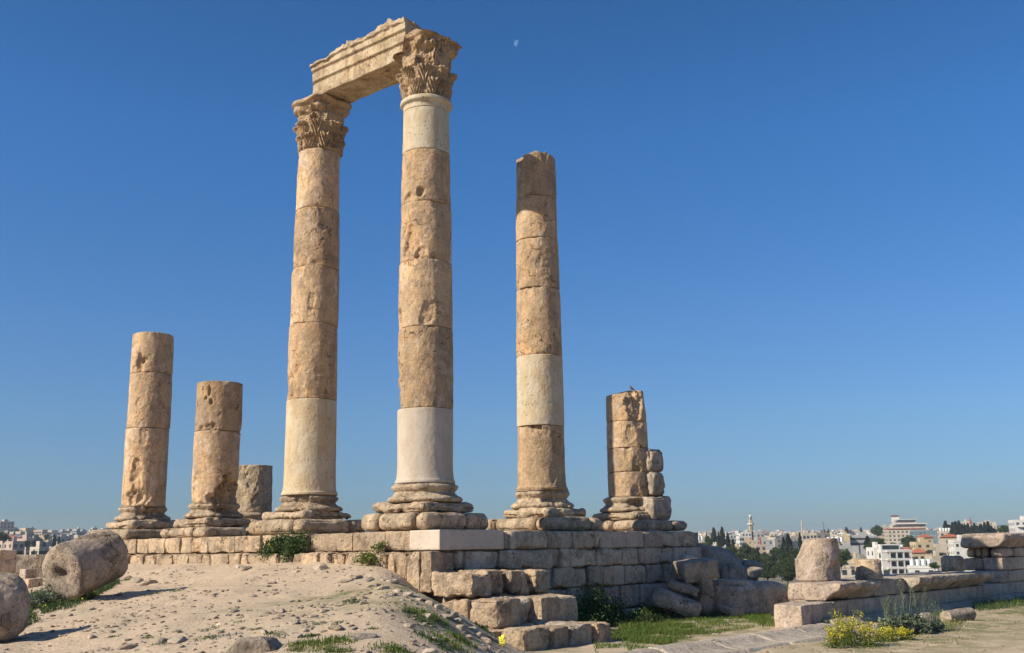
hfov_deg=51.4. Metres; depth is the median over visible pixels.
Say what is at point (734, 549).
pine tree
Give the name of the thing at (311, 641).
grass tuft
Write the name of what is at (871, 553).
white tower wing
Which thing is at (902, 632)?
mustard plant
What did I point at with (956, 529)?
cypress tree
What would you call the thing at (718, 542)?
cypress tree
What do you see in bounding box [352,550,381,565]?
bush
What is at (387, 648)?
grass tuft
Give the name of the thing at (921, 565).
house
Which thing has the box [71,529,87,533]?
hillside house
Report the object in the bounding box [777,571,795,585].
pine tree
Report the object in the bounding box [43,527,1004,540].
distant town
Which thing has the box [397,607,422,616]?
grass tuft
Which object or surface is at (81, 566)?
fallen drum
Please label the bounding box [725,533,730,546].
cypress tree
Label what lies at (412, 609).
grass tuft
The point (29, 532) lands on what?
hillside house
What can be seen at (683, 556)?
tumbled block
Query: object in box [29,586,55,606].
grey bush
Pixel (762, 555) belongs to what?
pine tree
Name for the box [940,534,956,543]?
yellow house
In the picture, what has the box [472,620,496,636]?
grass tuft
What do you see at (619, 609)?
dark bush
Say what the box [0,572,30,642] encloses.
fallen drum
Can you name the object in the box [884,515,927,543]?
hotel
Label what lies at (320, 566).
mound stone
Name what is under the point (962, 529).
cypress tree
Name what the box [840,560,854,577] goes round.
house
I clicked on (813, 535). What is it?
cream house
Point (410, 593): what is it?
mound stone
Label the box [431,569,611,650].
ruined stair
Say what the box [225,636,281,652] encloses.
dark rock
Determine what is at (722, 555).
fallen column
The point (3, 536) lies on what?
pine tree
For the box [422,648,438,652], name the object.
mound stone
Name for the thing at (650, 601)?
tumbled block
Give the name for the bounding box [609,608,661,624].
dark bush
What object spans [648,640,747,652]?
moulded slab
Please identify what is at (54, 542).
cypress tree
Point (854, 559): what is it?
orange house
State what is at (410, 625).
mound stone
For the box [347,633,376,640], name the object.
mound stone
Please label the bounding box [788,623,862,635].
moulded slab
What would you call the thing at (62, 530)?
hillside house
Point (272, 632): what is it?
grass tuft
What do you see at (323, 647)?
grass tuft
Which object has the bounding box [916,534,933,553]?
yellow house
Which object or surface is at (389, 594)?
mound stone
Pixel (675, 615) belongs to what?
foot weeds
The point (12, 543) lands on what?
brown house
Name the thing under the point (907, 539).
broadleaf tree
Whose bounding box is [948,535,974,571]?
white block
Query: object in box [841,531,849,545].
yellow building
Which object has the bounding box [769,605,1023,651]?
court grass
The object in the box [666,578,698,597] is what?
tumbled block
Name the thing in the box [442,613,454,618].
mound stone
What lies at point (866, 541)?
cypress tree
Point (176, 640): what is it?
mound stone
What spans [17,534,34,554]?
brown house
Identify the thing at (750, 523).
minaret
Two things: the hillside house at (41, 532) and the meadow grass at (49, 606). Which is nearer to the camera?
the meadow grass at (49, 606)
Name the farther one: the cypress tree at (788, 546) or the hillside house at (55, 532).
the hillside house at (55, 532)
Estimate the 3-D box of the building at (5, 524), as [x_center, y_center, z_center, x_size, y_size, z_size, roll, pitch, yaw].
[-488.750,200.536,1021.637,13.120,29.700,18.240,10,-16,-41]
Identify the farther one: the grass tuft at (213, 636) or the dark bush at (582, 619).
the dark bush at (582, 619)
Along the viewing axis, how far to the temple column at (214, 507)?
31.59 m
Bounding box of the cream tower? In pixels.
[801,530,809,540]
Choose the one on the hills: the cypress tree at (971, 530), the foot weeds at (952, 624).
the cypress tree at (971, 530)
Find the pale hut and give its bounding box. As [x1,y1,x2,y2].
[29,541,45,554]
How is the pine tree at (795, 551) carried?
on the hills
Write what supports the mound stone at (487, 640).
on the ground at (223, 576)
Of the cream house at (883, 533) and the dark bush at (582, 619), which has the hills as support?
the cream house at (883, 533)
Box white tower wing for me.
[866,542,878,558]
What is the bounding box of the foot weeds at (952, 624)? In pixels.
[911,606,977,627]
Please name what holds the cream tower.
on the hills
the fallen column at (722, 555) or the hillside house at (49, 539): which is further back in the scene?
the hillside house at (49, 539)
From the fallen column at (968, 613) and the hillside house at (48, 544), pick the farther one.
the hillside house at (48, 544)
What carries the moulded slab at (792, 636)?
on the ground at (223, 576)
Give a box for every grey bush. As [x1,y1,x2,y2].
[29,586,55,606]
[31,581,71,602]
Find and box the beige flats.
[933,539,948,555]
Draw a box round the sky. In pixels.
[0,0,1023,532]
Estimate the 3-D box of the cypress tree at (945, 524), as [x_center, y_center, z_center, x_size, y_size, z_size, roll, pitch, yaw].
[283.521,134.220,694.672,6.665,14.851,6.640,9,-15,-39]
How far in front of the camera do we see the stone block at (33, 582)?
31.93 m
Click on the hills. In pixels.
(778, 579)
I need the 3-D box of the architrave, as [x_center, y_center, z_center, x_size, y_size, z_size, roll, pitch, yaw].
[-3.998,-7.462,30.012,4.012,1.258,1.206,-11,-15,39]
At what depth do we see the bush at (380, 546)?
24.81 m
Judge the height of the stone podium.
2.738 m
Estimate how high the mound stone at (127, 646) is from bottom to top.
0.108 m
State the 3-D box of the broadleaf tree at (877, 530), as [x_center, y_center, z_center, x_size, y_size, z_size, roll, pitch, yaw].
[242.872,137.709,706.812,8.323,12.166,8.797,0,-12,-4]
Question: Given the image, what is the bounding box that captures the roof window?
[882,545,898,549]
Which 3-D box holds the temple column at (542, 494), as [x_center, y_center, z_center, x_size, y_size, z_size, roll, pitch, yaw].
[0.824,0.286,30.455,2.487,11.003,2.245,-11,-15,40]
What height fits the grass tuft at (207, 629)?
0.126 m
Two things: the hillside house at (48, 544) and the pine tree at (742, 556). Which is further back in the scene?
the hillside house at (48, 544)
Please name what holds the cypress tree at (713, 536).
on the hills
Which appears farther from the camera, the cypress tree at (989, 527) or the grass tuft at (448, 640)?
the cypress tree at (989, 527)
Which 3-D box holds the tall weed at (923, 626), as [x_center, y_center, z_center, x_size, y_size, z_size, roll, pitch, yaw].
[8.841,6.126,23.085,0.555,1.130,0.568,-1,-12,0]
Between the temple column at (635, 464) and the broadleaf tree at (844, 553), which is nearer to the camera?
the temple column at (635, 464)
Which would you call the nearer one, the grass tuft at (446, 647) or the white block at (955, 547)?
the grass tuft at (446, 647)
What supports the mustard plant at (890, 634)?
on the ground at (223, 576)
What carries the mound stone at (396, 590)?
on the ground at (223, 576)
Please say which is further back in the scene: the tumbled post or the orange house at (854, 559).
the orange house at (854, 559)
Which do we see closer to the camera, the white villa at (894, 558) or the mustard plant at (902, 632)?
the mustard plant at (902, 632)
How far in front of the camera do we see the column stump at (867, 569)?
28.05 m
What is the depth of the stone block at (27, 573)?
32.25 m
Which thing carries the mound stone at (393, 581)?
on the ground at (223, 576)
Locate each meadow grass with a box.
[27,587,40,624]
[32,578,121,613]
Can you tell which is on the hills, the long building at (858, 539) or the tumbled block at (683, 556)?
the long building at (858, 539)
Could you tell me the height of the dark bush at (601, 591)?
1.349 m
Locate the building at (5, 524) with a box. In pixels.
[0,519,13,532]
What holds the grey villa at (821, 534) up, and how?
on the hills
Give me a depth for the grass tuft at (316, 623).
16.24 m
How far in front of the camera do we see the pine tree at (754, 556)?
352.14 m
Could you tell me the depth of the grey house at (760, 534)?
884.86 m
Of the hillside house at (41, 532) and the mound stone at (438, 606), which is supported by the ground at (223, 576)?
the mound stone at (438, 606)
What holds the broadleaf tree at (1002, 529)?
on the hills
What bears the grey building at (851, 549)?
on the hills
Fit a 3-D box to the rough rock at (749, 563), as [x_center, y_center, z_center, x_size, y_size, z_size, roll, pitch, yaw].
[7.580,7.876,34.610,1.090,0.605,0.880,-3,-12,12]
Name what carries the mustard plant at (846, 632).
on the ground at (223, 576)
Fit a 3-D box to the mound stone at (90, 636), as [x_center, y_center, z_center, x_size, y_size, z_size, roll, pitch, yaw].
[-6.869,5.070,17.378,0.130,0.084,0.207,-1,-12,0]
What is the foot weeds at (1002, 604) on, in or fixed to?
on the ground at (223, 576)
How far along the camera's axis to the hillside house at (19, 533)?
885.20 m
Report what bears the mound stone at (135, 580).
on the ground at (223, 576)
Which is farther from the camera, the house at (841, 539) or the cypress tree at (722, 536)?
the cypress tree at (722, 536)
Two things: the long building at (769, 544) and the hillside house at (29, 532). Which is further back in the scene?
the hillside house at (29, 532)
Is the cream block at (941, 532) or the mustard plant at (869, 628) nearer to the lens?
the mustard plant at (869, 628)
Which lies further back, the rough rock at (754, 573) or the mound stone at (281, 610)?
the rough rock at (754, 573)
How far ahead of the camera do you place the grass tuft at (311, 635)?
15.28 m
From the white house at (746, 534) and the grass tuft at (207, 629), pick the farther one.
the white house at (746, 534)
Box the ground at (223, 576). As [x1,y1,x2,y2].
[0,562,1023,652]
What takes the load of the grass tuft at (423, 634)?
on the ground at (223, 576)
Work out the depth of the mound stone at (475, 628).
18.68 m
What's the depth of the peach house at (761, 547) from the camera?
587.88 m
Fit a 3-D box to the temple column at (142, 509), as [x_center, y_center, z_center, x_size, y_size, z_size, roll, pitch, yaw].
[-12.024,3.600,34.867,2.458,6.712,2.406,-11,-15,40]
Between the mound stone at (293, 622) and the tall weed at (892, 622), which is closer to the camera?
the mound stone at (293, 622)
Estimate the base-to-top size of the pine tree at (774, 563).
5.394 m
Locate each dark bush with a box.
[560,578,621,626]
[577,605,607,621]
[578,579,617,621]
[594,592,642,620]
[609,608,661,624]
[637,599,672,618]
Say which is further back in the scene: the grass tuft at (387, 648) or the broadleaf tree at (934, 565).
the broadleaf tree at (934, 565)
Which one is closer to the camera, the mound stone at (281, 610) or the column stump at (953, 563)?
the mound stone at (281, 610)
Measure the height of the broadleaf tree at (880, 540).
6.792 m
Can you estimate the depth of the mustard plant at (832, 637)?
19.95 m
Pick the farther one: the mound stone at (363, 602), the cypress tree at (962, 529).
the cypress tree at (962, 529)
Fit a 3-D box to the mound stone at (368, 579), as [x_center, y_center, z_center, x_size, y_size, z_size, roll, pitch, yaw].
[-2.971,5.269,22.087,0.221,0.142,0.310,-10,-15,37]
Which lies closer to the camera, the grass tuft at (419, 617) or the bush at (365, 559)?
the grass tuft at (419, 617)
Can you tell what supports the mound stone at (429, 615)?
on the ground at (223, 576)
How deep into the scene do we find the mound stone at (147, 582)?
25.95 m
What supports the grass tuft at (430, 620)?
on the ground at (223, 576)
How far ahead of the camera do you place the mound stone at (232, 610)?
18.06 m
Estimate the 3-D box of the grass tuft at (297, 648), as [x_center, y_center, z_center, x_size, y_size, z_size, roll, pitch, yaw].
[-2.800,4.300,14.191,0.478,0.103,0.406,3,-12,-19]
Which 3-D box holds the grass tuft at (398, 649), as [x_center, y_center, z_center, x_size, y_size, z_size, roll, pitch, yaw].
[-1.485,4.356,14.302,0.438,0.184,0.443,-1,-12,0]
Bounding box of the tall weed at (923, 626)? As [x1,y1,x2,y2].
[911,585,933,634]
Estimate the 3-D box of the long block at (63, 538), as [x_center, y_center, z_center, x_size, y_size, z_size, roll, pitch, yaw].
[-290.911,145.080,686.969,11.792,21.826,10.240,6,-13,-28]
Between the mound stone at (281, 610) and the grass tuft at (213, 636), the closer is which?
the grass tuft at (213, 636)
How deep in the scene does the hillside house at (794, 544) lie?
986.81 m
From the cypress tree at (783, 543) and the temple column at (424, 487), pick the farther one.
the cypress tree at (783, 543)
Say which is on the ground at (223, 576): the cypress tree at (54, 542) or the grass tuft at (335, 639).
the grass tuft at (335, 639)
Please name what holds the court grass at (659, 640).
on the ground at (223, 576)
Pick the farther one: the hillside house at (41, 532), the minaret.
the hillside house at (41, 532)
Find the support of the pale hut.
on the hills
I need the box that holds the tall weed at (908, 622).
[892,579,917,634]
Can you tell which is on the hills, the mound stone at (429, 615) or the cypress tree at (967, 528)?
the cypress tree at (967, 528)
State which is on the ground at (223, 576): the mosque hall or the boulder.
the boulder
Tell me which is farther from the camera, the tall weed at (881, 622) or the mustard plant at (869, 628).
the tall weed at (881, 622)
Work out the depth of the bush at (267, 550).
27.27 m
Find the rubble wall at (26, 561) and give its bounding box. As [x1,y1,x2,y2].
[13,554,45,577]
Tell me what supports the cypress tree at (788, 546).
on the hills
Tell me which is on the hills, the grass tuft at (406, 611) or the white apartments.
the white apartments
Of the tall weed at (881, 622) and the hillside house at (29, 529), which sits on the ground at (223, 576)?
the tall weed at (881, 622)
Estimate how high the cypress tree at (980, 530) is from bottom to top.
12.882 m
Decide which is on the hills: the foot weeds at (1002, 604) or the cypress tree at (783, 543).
the cypress tree at (783, 543)
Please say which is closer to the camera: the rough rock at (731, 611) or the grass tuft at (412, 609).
the grass tuft at (412, 609)
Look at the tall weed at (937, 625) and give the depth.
23.31 m
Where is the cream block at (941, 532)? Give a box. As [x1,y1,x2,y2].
[937,528,949,543]
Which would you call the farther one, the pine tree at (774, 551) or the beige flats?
the beige flats
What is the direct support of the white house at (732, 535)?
on the hills
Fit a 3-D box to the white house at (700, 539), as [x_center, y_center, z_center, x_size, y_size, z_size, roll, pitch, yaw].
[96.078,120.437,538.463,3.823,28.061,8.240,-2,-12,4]
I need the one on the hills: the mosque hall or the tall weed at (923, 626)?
the mosque hall
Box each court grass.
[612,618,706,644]
[745,612,774,626]
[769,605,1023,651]
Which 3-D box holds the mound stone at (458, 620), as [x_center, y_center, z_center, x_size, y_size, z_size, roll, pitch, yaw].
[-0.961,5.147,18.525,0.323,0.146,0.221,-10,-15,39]
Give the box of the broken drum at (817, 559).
[795,538,840,580]
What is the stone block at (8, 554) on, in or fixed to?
on the stone block at (7, 566)
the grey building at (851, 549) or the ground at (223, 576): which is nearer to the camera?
the ground at (223, 576)
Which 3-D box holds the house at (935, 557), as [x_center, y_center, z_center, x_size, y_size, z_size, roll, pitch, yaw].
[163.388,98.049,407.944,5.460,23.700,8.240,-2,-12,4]
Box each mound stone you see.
[87,634,95,638]
[116,643,137,649]
[130,578,143,583]
[139,579,157,585]
[155,637,168,643]
[167,636,186,643]
[227,609,239,613]
[240,566,250,570]
[274,608,284,612]
[289,620,299,624]
[292,633,302,637]
[313,563,328,569]
[317,609,329,612]
[327,625,342,630]
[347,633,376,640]
[350,575,362,578]
[359,600,369,604]
[361,577,373,581]
[377,585,389,589]
[381,593,395,596]
[386,579,399,582]
[392,588,402,592]
[403,592,413,596]
[403,623,414,628]
[421,613,431,619]
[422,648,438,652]
[425,600,434,604]
[434,604,442,609]
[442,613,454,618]
[449,611,457,615]
[453,618,463,623]
[456,624,466,631]
[469,626,480,631]
[474,631,486,636]
[478,637,491,643]
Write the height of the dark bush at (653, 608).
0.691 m
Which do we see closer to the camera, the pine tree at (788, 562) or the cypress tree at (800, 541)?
the pine tree at (788, 562)
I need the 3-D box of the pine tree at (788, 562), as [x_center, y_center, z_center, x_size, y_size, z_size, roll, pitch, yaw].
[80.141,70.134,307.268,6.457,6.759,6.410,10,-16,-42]
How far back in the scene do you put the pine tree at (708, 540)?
500.97 m
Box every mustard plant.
[819,608,873,646]
[822,623,845,648]
[847,618,892,646]
[870,626,900,641]
[892,624,922,640]
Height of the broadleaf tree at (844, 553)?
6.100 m
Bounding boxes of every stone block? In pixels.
[0,550,16,559]
[0,560,15,572]
[19,569,36,578]
[23,578,42,587]
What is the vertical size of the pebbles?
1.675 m
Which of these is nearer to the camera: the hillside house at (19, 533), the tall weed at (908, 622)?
the tall weed at (908, 622)
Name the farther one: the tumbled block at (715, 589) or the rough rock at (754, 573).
the rough rock at (754, 573)
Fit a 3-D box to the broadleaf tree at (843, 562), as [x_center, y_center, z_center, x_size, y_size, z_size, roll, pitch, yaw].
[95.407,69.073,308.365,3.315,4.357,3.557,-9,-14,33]
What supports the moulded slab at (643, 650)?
on the ground at (223, 576)
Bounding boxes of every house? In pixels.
[0,537,24,554]
[4,530,18,533]
[9,531,29,535]
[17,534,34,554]
[23,528,35,530]
[25,531,38,536]
[32,536,42,546]
[33,530,51,534]
[39,535,56,541]
[42,542,51,548]
[48,530,61,534]
[58,529,70,533]
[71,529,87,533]
[698,536,703,543]
[730,532,736,543]
[736,533,743,546]
[741,530,751,539]
[755,535,766,577]
[756,531,763,539]
[774,535,785,548]
[792,541,798,549]
[810,530,816,538]
[827,537,843,545]
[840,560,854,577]
[850,553,856,563]
[859,554,866,558]
[879,525,889,539]
[907,559,937,572]
[910,537,932,557]
[912,549,925,564]
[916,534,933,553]
[925,551,942,570]
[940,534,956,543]
[977,520,996,528]
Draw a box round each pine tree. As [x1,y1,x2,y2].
[0,532,9,548]
[25,541,30,550]
[704,536,712,545]
[724,546,738,555]
[735,552,744,559]
[738,543,755,559]
[748,552,761,562]
[759,552,767,564]
[760,570,776,580]
[762,554,777,561]
[762,560,778,578]
[769,547,785,561]
[772,565,789,582]
[777,552,789,560]
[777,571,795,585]
[778,558,794,571]
[788,548,799,555]
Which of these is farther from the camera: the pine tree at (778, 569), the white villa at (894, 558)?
the white villa at (894, 558)
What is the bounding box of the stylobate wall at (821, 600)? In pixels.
[774,571,1023,628]
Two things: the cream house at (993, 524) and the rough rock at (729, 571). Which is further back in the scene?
the cream house at (993, 524)
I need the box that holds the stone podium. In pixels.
[124,530,701,615]
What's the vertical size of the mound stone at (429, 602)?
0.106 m
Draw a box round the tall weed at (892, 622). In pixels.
[880,590,908,635]
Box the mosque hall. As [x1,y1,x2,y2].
[744,538,754,547]
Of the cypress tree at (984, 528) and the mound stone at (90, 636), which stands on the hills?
the cypress tree at (984, 528)
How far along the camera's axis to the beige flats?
486.46 m
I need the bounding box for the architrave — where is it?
[309,16,420,103]
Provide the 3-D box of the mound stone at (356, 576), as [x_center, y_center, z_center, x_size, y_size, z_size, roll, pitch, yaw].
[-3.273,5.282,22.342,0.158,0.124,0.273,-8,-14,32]
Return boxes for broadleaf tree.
[839,549,852,568]
[840,558,846,571]
[869,537,886,543]
[871,525,882,538]
[900,535,916,547]
[929,562,939,568]
[996,525,1007,532]
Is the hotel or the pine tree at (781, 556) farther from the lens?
the hotel
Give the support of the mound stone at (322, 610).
on the ground at (223, 576)
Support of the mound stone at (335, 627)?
on the ground at (223, 576)
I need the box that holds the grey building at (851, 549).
[839,542,859,558]
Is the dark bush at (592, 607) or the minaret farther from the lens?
the minaret
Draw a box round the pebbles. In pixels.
[1,563,1023,652]
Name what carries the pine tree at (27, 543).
on the hills
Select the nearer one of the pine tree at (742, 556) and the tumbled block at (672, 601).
the tumbled block at (672, 601)
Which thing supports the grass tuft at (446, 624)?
on the ground at (223, 576)
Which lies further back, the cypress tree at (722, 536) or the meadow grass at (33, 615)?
the cypress tree at (722, 536)
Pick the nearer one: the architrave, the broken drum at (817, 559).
the broken drum at (817, 559)
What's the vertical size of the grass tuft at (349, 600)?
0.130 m
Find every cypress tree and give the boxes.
[52,534,56,546]
[711,527,716,543]
[716,531,721,545]
[720,527,725,547]
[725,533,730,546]
[781,537,784,549]
[783,533,792,556]
[798,532,802,546]
[863,536,869,548]
[943,521,948,528]
[949,522,953,533]
[952,521,960,534]
[960,524,966,534]
[966,523,969,533]
[969,525,974,533]
[977,524,982,532]
[982,522,988,532]
[986,521,992,532]
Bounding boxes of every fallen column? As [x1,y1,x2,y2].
[698,543,741,564]
[940,607,975,621]
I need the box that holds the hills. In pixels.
[759,574,803,588]
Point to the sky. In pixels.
(795, 228)
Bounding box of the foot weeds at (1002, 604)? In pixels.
[970,592,1023,610]
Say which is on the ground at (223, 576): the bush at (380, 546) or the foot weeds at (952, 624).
the foot weeds at (952, 624)
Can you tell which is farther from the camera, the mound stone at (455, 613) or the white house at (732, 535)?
the white house at (732, 535)
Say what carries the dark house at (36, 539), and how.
on the hills
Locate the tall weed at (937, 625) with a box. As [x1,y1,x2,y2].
[926,599,944,631]
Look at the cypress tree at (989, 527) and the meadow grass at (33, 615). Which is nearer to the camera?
the meadow grass at (33, 615)
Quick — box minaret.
[747,515,753,539]
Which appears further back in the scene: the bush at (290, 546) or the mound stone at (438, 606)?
the bush at (290, 546)
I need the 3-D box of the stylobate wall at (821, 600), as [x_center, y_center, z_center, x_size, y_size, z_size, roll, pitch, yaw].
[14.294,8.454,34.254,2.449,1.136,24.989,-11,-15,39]
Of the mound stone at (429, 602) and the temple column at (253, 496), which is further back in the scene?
the temple column at (253, 496)
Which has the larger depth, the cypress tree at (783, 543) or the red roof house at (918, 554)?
the red roof house at (918, 554)
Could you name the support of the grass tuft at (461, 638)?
on the ground at (223, 576)
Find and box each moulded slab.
[611,648,662,652]
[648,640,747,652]
[700,634,789,652]
[748,628,829,643]
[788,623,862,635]
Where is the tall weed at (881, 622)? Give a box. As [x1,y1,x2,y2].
[875,595,896,631]
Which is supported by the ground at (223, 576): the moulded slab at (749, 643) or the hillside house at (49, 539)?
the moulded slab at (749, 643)
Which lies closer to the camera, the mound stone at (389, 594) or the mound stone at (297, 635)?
the mound stone at (297, 635)
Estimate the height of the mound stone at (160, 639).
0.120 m
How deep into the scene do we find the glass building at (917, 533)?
770.10 m
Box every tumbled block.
[647,596,671,615]
[652,587,701,617]
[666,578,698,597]
[672,557,719,583]
[678,554,701,559]
[713,581,718,613]
[919,612,934,623]
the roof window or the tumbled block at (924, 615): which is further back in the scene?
the roof window
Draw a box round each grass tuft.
[197,625,221,631]
[198,632,237,641]
[263,629,287,636]
[282,633,354,647]
[284,645,318,652]
[287,638,322,646]
[295,641,351,652]
[300,633,315,639]
[302,619,333,625]
[310,631,353,644]
[320,646,355,652]
[334,633,364,643]
[337,597,362,603]
[363,640,416,652]
[384,643,417,652]
[395,604,425,615]
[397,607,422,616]
[402,610,441,631]
[403,628,451,647]
[404,603,447,622]
[415,625,476,652]
[421,607,453,630]
[421,634,460,652]
[443,626,486,652]
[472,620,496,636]
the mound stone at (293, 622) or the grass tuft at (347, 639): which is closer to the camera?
the grass tuft at (347, 639)
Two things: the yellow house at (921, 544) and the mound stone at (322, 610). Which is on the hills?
the yellow house at (921, 544)
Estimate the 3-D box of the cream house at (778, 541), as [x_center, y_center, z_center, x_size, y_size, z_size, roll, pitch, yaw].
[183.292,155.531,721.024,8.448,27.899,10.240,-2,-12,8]
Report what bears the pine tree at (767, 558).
on the hills
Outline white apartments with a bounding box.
[1008,516,1023,532]
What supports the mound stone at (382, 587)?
on the ground at (223, 576)
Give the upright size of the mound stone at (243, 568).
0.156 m
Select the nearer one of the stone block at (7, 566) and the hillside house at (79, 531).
the stone block at (7, 566)
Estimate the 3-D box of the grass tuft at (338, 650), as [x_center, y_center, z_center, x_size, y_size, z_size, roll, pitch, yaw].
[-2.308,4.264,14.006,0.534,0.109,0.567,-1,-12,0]
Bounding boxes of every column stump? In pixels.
[854,559,883,579]
[941,555,965,570]
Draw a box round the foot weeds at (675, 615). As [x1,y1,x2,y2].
[599,609,729,627]
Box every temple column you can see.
[90,332,174,539]
[160,381,259,537]
[235,465,272,526]
[248,93,364,534]
[361,29,488,531]
[487,151,601,530]
[592,390,686,531]
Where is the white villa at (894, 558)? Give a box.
[875,544,912,574]
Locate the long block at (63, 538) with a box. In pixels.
[52,534,72,541]
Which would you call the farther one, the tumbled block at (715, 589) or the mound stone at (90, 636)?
the tumbled block at (715, 589)
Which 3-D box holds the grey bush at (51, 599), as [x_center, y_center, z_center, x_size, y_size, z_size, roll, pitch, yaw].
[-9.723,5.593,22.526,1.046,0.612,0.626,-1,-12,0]
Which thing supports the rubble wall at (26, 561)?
on the ground at (223, 576)
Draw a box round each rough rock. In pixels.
[716,563,747,579]
[719,605,744,615]
[740,559,761,576]
[746,567,762,580]
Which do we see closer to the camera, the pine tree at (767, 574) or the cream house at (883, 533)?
the pine tree at (767, 574)
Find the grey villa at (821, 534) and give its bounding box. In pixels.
[817,530,829,537]
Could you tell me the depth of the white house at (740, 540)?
725.46 m
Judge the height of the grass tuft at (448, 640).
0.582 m
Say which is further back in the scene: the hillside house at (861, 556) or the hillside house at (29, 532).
the hillside house at (29, 532)
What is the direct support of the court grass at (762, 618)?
on the ground at (223, 576)
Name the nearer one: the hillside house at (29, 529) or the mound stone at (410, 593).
the mound stone at (410, 593)
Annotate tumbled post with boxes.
[692,578,713,615]
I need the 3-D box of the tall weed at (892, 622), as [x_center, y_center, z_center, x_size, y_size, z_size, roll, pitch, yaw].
[8.144,6.134,22.765,0.574,1.047,0.544,-1,-12,0]
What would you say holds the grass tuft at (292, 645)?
on the ground at (223, 576)
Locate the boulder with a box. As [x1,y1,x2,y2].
[712,579,789,614]
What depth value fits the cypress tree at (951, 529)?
678.46 m
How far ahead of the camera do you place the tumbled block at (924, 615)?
24.86 m
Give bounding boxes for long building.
[754,537,773,549]
[850,532,876,556]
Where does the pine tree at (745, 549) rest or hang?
on the hills
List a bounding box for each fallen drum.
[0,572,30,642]
[42,529,128,599]
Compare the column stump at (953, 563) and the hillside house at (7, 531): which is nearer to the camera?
the column stump at (953, 563)
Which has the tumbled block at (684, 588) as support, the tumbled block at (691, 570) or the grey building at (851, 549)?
the tumbled block at (691, 570)
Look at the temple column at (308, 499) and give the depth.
29.36 m
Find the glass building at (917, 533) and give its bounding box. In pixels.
[910,530,938,543]
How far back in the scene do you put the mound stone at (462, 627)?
18.03 m

